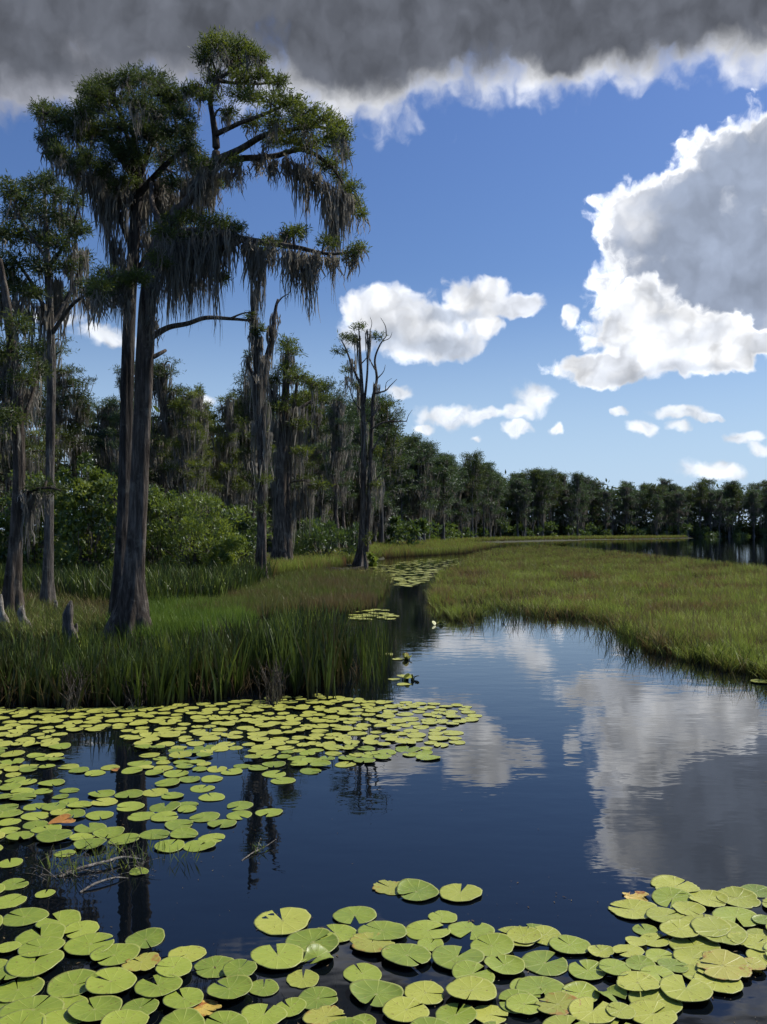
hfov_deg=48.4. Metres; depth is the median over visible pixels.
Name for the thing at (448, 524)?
shrub
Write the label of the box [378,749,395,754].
lily pad
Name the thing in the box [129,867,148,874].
lily pad
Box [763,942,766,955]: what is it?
lily pad
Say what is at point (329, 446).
forest cypress
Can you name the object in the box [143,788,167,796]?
lily pad
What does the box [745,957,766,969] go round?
lily pad
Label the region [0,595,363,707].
reeds
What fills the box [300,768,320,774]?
lily pad
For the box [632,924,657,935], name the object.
lily pad
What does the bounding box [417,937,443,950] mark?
lily pad
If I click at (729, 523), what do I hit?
forest cypress
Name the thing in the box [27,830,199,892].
fallen branch
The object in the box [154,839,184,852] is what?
lily pad
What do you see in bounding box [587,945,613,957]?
lily pad
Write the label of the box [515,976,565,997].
lily pad
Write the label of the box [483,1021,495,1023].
lily pad
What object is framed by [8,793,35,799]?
lily pad
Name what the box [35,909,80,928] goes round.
lily pad
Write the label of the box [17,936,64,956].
lily pad
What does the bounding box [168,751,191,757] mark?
lily pad
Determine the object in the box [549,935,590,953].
lily pad
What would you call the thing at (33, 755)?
lily pad
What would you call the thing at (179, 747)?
lily pad
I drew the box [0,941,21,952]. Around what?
lily pad
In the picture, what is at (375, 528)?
forest cypress
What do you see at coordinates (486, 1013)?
lily pad
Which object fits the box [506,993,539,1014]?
lily pad
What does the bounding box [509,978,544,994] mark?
lily pad
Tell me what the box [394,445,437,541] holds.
forest cypress
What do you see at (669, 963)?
lily pad
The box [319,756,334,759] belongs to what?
lily pad
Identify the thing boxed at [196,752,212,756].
lily pad
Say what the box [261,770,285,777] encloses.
lily pad
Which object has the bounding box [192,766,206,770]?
lily pad
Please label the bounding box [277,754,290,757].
lily pad
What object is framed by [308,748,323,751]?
lily pad
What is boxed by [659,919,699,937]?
lily pad
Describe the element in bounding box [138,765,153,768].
lily pad
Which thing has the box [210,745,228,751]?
lily pad
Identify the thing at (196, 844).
lily pad
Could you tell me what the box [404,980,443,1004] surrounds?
lily pad
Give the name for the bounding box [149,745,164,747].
lily pad
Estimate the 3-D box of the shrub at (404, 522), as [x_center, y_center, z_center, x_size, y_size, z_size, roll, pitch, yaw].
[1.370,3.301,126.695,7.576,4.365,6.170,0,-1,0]
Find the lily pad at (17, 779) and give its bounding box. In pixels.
[4,777,25,782]
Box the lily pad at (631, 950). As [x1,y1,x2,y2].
[613,944,644,957]
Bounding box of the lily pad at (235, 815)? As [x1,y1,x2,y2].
[226,810,251,819]
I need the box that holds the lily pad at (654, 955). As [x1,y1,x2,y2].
[645,949,674,961]
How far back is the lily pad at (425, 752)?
8.43 m
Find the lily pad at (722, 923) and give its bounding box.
[680,914,731,936]
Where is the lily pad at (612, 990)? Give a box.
[597,984,626,1001]
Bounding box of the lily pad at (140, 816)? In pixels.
[127,812,154,820]
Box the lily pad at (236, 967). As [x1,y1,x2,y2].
[223,959,256,976]
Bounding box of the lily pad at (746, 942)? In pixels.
[727,932,758,945]
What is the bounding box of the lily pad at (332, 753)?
[325,751,341,755]
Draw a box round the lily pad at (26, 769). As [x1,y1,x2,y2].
[19,766,36,771]
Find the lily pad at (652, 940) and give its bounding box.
[640,933,669,946]
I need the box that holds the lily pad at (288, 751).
[281,750,293,752]
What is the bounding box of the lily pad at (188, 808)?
[177,805,196,812]
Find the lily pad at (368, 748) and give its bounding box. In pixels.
[357,746,374,750]
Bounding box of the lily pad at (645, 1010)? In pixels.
[629,1000,677,1023]
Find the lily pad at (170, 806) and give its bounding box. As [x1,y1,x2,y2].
[149,801,180,811]
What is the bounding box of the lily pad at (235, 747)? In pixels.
[229,746,242,749]
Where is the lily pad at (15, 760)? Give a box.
[0,758,24,764]
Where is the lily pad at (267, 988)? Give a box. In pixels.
[249,979,278,996]
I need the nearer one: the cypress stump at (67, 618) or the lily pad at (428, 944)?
the lily pad at (428, 944)
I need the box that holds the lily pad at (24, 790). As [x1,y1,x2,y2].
[10,788,33,794]
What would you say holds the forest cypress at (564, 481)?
on the ground at (496, 541)
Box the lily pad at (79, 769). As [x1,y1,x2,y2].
[68,767,88,772]
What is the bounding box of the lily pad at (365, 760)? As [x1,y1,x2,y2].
[353,758,374,762]
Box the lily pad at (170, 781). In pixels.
[154,778,179,786]
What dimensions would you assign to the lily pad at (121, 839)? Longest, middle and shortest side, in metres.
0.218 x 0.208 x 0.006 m
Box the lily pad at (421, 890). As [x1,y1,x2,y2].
[397,878,438,900]
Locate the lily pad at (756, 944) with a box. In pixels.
[743,934,766,950]
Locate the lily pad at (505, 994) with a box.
[498,989,536,1013]
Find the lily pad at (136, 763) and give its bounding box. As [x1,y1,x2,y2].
[127,761,151,765]
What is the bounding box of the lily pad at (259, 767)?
[248,765,267,770]
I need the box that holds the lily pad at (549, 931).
[532,925,561,945]
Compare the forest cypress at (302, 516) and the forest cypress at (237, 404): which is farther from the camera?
the forest cypress at (302, 516)
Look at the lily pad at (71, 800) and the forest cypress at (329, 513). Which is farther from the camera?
the forest cypress at (329, 513)
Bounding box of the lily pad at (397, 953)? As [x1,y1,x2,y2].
[381,943,431,966]
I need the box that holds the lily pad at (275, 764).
[262,761,285,766]
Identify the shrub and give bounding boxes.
[0,470,76,568]
[0,518,26,566]
[39,451,117,573]
[145,483,190,566]
[146,489,252,569]
[200,537,248,569]
[214,500,272,561]
[270,516,358,557]
[367,551,378,564]
[370,523,423,541]
[384,513,429,545]
[391,520,415,540]
[392,520,442,539]
[421,526,458,539]
[436,520,464,538]
[454,526,477,538]
[467,520,489,536]
[479,520,512,532]
[510,522,534,536]
[534,520,558,536]
[563,522,595,535]
[580,525,612,535]
[620,523,647,535]
[642,525,671,535]
[669,522,691,536]
[691,527,721,536]
[732,529,750,536]
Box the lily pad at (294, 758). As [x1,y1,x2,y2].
[287,756,305,760]
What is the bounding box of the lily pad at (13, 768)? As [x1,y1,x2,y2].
[3,766,20,771]
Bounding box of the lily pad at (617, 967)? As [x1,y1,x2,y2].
[599,958,630,975]
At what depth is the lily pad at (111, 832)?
6.19 m
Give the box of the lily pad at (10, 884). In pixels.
[1,878,28,889]
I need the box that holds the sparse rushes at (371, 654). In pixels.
[351,594,397,692]
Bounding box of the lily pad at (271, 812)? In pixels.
[255,808,282,816]
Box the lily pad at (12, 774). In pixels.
[5,772,20,776]
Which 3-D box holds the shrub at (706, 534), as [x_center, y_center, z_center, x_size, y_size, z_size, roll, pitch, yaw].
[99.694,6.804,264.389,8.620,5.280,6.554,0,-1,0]
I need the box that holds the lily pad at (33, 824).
[22,820,47,828]
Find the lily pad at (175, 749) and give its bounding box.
[168,748,183,752]
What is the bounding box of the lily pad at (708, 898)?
[688,890,728,906]
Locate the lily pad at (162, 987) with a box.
[134,974,182,996]
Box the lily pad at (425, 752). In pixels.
[417,750,432,754]
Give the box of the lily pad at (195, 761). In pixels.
[188,760,204,762]
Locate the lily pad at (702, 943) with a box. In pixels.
[668,935,720,958]
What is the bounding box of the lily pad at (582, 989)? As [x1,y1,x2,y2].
[561,981,599,1001]
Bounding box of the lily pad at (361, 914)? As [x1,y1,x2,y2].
[332,906,376,923]
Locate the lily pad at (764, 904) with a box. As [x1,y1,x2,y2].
[762,898,766,907]
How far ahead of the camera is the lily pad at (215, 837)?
6.10 m
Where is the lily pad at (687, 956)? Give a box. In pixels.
[673,948,710,964]
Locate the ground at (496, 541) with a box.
[3,532,725,611]
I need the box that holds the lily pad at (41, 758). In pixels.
[35,757,48,760]
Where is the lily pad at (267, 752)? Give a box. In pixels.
[256,749,277,754]
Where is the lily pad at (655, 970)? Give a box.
[640,965,673,981]
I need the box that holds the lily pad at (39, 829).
[30,824,61,832]
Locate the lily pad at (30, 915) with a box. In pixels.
[2,907,48,926]
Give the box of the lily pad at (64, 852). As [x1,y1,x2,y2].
[54,850,75,856]
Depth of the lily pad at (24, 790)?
7.17 m
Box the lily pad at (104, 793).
[88,790,114,796]
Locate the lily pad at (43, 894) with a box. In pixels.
[35,889,55,897]
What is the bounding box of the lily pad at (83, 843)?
[73,838,106,849]
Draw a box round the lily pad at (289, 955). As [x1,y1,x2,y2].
[250,943,303,968]
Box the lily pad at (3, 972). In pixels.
[0,967,15,979]
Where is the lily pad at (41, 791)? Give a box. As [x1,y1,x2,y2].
[33,788,52,793]
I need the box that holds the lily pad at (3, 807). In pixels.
[0,804,18,810]
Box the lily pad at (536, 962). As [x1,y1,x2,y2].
[521,950,567,975]
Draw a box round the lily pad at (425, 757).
[415,754,440,759]
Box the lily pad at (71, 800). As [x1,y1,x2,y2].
[59,798,78,803]
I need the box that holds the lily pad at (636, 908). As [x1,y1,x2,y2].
[608,899,656,918]
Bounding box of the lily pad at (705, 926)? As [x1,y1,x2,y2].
[690,916,747,945]
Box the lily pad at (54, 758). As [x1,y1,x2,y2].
[48,757,64,759]
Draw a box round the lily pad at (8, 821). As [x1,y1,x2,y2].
[0,818,20,825]
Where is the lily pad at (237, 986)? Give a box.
[206,975,252,998]
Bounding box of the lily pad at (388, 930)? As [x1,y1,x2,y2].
[357,921,406,940]
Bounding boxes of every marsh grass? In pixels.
[266,539,499,577]
[369,534,687,548]
[422,544,766,689]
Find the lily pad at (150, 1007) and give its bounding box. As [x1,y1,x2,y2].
[120,998,158,1014]
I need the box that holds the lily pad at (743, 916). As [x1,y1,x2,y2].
[712,906,758,926]
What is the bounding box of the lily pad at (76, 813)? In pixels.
[64,809,84,817]
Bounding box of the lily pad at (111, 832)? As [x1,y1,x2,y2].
[92,826,124,837]
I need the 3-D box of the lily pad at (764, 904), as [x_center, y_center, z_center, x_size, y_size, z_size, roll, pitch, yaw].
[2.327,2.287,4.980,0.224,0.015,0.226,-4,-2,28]
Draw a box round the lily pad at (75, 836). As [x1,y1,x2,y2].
[69,833,94,840]
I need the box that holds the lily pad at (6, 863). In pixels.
[0,858,22,867]
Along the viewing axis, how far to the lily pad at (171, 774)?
7.69 m
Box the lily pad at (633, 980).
[616,971,660,990]
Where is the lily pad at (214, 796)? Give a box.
[198,792,224,800]
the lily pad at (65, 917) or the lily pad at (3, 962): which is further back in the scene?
the lily pad at (65, 917)
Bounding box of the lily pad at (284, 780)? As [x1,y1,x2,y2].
[270,777,295,783]
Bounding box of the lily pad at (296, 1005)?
[276,997,306,1016]
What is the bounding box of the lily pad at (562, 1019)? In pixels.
[542,1015,588,1023]
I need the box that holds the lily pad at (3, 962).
[0,959,7,967]
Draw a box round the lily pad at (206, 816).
[189,812,219,821]
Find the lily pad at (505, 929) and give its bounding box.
[498,926,534,946]
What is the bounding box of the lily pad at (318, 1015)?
[302,1005,345,1023]
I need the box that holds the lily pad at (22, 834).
[5,831,33,839]
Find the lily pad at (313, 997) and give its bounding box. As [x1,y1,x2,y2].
[298,986,337,1009]
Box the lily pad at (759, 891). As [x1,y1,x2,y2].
[741,884,766,897]
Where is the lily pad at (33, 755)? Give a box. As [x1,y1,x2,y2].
[26,753,46,757]
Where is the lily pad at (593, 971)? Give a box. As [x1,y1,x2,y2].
[568,959,606,979]
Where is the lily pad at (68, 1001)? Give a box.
[58,994,88,1008]
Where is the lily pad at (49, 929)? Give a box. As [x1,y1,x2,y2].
[14,923,65,945]
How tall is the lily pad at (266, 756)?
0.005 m
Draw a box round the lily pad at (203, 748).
[194,745,214,749]
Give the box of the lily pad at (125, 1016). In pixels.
[100,1009,148,1023]
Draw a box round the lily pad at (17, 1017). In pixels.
[0,1009,45,1023]
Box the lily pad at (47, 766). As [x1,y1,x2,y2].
[39,764,54,767]
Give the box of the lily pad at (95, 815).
[85,811,113,819]
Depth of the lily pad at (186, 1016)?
3.80 m
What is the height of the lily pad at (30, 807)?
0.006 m
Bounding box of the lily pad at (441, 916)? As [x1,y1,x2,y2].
[428,910,456,922]
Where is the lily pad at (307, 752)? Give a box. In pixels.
[299,750,314,754]
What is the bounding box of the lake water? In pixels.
[0,536,766,1023]
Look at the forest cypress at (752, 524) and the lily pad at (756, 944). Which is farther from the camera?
the forest cypress at (752, 524)
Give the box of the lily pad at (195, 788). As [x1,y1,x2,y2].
[190,785,214,792]
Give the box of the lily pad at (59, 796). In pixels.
[52,794,68,798]
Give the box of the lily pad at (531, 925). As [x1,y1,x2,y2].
[519,923,548,938]
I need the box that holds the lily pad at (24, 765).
[19,764,38,767]
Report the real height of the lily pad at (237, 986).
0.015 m
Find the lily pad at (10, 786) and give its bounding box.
[0,782,21,789]
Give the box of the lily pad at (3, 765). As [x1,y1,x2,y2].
[0,764,10,768]
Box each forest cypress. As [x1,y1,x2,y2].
[0,343,67,564]
[0,401,7,507]
[0,454,6,516]
[1,428,45,550]
[21,333,98,474]
[28,430,74,524]
[61,391,100,547]
[75,395,118,557]
[78,400,119,532]
[101,360,134,501]
[148,419,171,487]
[149,354,200,558]
[149,443,160,551]
[152,400,177,549]
[155,396,194,546]
[156,387,212,555]
[169,433,214,557]
[170,383,225,544]
[192,420,230,552]
[195,409,216,516]
[205,389,254,553]
[211,454,240,525]
[212,391,245,553]
[228,366,278,559]
[228,390,272,501]
[230,424,273,516]
[255,488,272,537]
[266,417,275,551]
[266,417,301,506]
[266,463,274,522]
[289,394,327,532]
[290,470,307,520]
[298,387,330,550]
[300,442,331,549]
[307,478,338,545]
[317,390,359,549]
[322,435,345,549]
[328,424,360,547]
[344,398,355,546]
[344,402,389,544]
[344,427,381,544]
[344,435,378,521]
[348,393,397,543]
[354,433,382,520]
[370,453,400,542]
[371,443,403,543]
[379,433,418,542]
[392,481,404,514]
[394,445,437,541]
[402,491,416,521]
[403,439,442,540]
[414,452,447,539]
[425,477,439,529]
[428,451,461,537]
[436,465,457,535]
[437,452,459,517]
[446,464,464,536]
[453,469,473,537]
[453,474,483,527]
[462,464,487,536]
[479,466,505,537]
[480,461,496,536]
[484,472,505,537]
[494,484,510,536]
[495,472,511,532]
[500,477,513,521]
[509,470,530,522]
[510,484,536,535]
[511,480,536,536]
[529,469,558,535]
[545,478,559,529]
[555,471,575,524]
[558,487,580,535]
[558,487,584,534]
[571,479,596,522]
[572,482,590,534]
[580,476,597,535]
[586,477,603,526]
[588,481,606,524]
[597,489,617,535]
[604,489,622,533]
[616,484,642,534]
[617,482,638,524]
[619,480,635,524]
[634,492,654,525]
[648,493,665,534]
[654,491,676,533]
[657,477,673,530]
[664,491,694,535]
[667,483,680,532]
[681,485,698,521]
[681,495,697,536]
[695,489,723,535]
[698,487,712,525]
[712,489,730,536]
[713,491,732,535]
[718,498,737,536]
[722,479,742,535]
[743,491,764,535]
[756,486,766,533]
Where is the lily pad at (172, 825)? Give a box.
[164,819,192,830]
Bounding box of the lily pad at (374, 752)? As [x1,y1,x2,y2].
[364,751,378,753]
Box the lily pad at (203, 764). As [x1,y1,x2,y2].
[196,762,210,765]
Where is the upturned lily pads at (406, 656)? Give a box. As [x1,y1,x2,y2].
[402,653,411,659]
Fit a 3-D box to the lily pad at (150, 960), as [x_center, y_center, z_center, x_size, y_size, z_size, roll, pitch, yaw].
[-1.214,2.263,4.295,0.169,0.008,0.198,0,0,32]
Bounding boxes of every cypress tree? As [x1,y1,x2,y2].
[0,166,106,608]
[0,258,70,615]
[25,60,236,618]
[83,24,372,644]
[239,279,287,579]
[263,333,335,562]
[330,318,410,565]
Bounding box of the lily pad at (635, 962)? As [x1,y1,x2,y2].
[625,955,655,970]
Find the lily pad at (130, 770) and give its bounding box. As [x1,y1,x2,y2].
[121,766,142,773]
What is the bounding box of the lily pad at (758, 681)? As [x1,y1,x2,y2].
[750,679,766,682]
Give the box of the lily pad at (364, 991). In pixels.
[349,979,403,1006]
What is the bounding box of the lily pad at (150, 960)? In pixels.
[121,952,160,971]
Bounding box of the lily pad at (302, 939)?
[285,928,338,952]
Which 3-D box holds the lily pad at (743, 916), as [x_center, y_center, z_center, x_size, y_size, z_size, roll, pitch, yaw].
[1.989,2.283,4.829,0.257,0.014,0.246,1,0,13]
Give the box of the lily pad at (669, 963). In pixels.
[657,958,688,972]
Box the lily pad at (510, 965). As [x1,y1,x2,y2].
[484,954,524,974]
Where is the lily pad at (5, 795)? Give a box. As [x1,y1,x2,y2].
[0,793,12,798]
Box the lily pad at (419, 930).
[406,920,450,939]
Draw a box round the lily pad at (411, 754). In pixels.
[402,752,418,755]
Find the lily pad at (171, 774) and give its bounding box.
[163,770,188,777]
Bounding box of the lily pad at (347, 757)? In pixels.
[338,755,355,759]
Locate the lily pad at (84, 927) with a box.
[64,920,99,938]
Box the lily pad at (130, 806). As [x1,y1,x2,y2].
[116,801,144,811]
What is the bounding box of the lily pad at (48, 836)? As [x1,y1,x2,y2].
[36,829,72,842]
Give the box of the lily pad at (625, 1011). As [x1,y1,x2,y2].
[606,1002,635,1018]
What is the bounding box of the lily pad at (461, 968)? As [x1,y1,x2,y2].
[452,960,494,982]
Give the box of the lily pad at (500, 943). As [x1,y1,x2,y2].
[470,933,513,956]
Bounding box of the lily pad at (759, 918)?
[751,914,766,923]
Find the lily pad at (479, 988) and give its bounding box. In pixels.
[445,975,496,1000]
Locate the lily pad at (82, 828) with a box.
[74,822,106,832]
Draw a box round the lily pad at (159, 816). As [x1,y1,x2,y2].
[150,811,177,821]
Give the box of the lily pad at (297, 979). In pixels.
[286,969,318,987]
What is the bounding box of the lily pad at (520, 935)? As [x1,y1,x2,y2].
[506,926,541,943]
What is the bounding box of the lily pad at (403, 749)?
[395,746,420,751]
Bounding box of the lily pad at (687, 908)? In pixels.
[671,901,705,915]
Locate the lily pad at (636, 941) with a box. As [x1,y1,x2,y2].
[625,936,646,945]
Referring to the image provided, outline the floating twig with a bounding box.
[241,838,275,860]
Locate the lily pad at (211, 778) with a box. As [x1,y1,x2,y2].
[201,775,222,781]
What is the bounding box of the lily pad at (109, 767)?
[100,764,119,769]
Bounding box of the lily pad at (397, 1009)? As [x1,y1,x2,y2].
[382,996,429,1021]
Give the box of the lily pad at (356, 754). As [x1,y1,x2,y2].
[349,753,363,756]
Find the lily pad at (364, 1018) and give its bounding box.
[352,1014,375,1023]
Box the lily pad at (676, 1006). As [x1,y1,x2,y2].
[628,986,682,1013]
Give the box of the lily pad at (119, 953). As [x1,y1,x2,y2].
[90,943,139,965]
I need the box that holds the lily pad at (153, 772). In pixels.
[145,769,163,774]
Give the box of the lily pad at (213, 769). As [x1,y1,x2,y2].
[207,766,226,772]
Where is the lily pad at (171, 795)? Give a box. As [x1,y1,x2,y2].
[161,792,183,798]
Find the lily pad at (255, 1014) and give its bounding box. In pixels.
[241,1003,287,1023]
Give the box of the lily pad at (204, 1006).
[191,999,221,1016]
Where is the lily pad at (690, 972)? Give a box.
[682,964,713,979]
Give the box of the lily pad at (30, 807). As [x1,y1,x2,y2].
[23,803,46,810]
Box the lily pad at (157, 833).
[139,829,169,839]
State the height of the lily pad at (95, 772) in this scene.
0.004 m
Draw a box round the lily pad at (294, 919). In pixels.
[254,907,310,934]
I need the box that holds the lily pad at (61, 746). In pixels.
[48,743,70,748]
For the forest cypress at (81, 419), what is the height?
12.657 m
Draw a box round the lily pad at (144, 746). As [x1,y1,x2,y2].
[134,744,150,747]
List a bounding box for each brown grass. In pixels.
[0,588,108,639]
[173,565,396,617]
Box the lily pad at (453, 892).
[439,883,482,901]
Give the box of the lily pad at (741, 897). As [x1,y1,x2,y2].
[716,886,760,908]
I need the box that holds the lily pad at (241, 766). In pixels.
[233,764,250,768]
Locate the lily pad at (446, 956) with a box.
[431,945,484,969]
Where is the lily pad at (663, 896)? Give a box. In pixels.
[651,886,693,907]
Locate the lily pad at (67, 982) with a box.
[46,969,98,997]
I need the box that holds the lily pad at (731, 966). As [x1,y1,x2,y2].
[696,949,751,980]
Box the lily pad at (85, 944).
[63,932,113,955]
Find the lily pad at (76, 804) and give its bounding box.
[66,801,91,807]
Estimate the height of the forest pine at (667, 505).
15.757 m
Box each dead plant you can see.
[58,660,101,712]
[107,668,154,708]
[251,655,296,705]
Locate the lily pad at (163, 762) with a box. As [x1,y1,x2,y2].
[156,760,169,763]
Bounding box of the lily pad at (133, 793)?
[114,789,143,797]
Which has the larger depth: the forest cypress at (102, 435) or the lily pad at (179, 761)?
the forest cypress at (102, 435)
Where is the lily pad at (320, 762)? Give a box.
[310,760,330,765]
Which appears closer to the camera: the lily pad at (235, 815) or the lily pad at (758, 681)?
the lily pad at (235, 815)
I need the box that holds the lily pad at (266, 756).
[261,754,274,758]
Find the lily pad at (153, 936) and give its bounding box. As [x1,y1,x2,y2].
[125,927,164,948]
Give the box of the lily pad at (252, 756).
[244,754,260,757]
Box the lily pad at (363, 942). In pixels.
[349,932,394,952]
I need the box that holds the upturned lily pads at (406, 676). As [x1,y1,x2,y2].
[397,673,418,679]
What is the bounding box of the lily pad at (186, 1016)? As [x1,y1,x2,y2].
[159,1008,204,1023]
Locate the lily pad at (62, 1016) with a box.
[42,1009,81,1023]
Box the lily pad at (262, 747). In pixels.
[251,744,271,749]
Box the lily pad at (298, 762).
[290,760,307,765]
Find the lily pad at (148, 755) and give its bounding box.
[139,753,159,757]
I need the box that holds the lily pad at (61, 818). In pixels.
[48,813,75,823]
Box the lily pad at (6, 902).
[0,894,26,908]
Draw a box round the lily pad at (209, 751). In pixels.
[199,749,212,752]
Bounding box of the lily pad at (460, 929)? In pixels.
[448,921,494,940]
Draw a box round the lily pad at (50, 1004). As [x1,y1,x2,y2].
[0,995,64,1023]
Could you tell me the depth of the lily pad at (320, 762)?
7.98 m
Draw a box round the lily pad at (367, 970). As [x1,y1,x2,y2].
[343,963,381,981]
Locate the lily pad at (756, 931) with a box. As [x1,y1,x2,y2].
[747,928,766,941]
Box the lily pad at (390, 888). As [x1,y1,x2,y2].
[372,880,409,894]
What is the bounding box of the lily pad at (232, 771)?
[221,768,242,774]
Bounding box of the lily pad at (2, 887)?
[0,883,4,892]
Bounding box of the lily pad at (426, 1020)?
[410,1016,449,1023]
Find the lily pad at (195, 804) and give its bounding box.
[180,801,197,806]
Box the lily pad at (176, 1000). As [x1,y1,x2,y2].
[163,987,203,1008]
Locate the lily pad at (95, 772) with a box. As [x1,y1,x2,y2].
[84,770,105,775]
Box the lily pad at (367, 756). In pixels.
[361,754,373,757]
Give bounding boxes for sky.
[0,0,766,529]
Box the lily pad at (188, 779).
[178,776,199,782]
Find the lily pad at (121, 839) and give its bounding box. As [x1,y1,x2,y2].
[108,833,139,844]
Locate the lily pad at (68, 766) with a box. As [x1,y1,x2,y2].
[58,764,78,768]
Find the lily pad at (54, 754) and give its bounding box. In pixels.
[44,753,63,757]
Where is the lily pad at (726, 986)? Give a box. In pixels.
[693,968,742,993]
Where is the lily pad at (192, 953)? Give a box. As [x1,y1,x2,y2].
[168,945,206,961]
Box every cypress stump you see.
[0,594,31,632]
[62,600,77,641]
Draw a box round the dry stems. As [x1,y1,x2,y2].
[0,655,377,706]
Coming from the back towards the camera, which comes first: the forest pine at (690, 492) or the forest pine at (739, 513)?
the forest pine at (739, 513)
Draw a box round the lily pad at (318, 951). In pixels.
[303,943,333,964]
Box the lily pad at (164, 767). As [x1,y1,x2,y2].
[153,765,172,770]
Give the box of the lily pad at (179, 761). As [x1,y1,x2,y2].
[173,760,190,763]
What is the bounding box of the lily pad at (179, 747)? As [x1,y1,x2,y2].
[171,746,186,748]
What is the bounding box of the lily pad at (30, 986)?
[0,976,44,1002]
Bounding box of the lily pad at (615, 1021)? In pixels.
[604,1019,629,1023]
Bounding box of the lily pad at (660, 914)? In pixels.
[646,907,683,922]
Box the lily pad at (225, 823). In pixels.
[207,819,236,827]
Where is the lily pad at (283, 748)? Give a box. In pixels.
[276,746,293,749]
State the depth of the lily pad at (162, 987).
4.07 m
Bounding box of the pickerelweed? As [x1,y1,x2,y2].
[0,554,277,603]
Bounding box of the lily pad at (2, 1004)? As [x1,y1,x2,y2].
[0,998,10,1008]
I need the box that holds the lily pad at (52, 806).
[41,802,66,810]
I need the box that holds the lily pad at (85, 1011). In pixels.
[67,995,122,1021]
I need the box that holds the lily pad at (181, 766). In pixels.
[175,764,193,767]
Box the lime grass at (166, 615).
[98,592,259,646]
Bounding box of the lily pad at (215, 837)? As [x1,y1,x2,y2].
[198,833,224,842]
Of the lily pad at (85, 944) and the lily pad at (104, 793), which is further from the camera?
the lily pad at (104, 793)
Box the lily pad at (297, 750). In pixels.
[293,749,304,751]
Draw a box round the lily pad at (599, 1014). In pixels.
[568,997,616,1023]
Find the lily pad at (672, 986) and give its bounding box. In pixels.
[659,974,712,1001]
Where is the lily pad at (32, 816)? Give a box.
[20,812,49,820]
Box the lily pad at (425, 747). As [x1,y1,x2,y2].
[420,746,431,749]
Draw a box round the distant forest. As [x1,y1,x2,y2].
[0,400,765,550]
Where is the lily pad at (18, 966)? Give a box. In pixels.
[5,949,63,976]
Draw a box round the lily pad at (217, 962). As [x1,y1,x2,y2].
[193,955,233,977]
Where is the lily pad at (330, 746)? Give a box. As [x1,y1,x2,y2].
[323,744,342,749]
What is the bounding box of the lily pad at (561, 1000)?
[534,991,580,1014]
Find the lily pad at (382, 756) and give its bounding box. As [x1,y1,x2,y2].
[373,754,390,758]
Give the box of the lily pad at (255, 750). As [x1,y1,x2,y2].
[248,748,261,752]
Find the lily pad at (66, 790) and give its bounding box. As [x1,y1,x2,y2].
[59,788,78,792]
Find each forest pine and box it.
[294,372,356,460]
[343,394,401,537]
[366,393,413,542]
[383,463,412,523]
[385,427,407,515]
[391,452,421,540]
[398,431,429,538]
[399,432,430,521]
[425,440,440,534]
[429,455,462,540]
[444,455,466,513]
[459,450,491,536]
[461,477,483,530]
[478,461,498,536]
[489,472,507,536]
[501,476,533,535]
[514,480,531,537]
[521,467,552,536]
[527,469,556,535]
[529,482,552,525]
[545,466,562,535]
[552,472,567,518]
[565,470,589,535]
[630,490,648,534]
[637,483,653,525]
[643,483,672,535]
[655,487,673,534]
[677,489,701,536]
[690,492,713,535]
[691,480,711,536]
[698,477,716,489]
[716,483,745,536]
[733,488,746,523]
[740,488,763,536]
[741,489,764,535]
[744,481,764,526]
[756,479,766,493]
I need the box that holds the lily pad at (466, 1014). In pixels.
[435,1003,476,1023]
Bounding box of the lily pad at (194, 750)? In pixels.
[184,749,199,752]
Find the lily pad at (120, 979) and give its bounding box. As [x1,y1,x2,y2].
[85,967,136,993]
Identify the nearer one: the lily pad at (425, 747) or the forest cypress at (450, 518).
the lily pad at (425, 747)
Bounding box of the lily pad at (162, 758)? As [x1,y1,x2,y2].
[153,757,167,759]
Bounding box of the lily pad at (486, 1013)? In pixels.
[474,1005,507,1023]
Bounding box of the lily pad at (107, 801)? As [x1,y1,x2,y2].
[91,797,117,805]
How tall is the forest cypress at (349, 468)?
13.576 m
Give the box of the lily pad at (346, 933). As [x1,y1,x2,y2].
[318,924,356,942]
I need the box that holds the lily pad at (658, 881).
[650,875,700,893]
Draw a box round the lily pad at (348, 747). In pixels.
[341,746,353,749]
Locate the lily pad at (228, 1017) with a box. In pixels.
[205,1011,248,1023]
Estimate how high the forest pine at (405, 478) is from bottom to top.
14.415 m
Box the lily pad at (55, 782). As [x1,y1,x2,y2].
[37,779,64,785]
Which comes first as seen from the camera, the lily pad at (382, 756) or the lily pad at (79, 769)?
the lily pad at (79, 769)
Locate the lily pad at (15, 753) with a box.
[0,750,24,756]
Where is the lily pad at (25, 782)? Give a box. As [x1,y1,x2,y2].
[17,779,36,784]
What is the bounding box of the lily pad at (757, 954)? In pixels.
[746,949,766,964]
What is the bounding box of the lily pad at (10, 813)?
[0,809,23,817]
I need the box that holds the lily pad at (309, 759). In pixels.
[301,757,321,762]
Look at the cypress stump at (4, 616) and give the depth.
18.20 m
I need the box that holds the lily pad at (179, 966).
[155,956,191,977]
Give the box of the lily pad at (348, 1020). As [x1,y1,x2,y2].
[328,1017,364,1023]
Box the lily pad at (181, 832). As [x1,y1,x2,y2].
[170,827,197,837]
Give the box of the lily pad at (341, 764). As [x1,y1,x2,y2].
[335,761,355,766]
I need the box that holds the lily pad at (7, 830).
[0,827,19,833]
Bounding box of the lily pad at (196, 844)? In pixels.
[183,840,215,851]
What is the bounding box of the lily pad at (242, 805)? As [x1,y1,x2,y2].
[227,801,252,810]
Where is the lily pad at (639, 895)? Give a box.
[622,891,648,900]
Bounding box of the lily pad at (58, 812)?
[50,809,70,814]

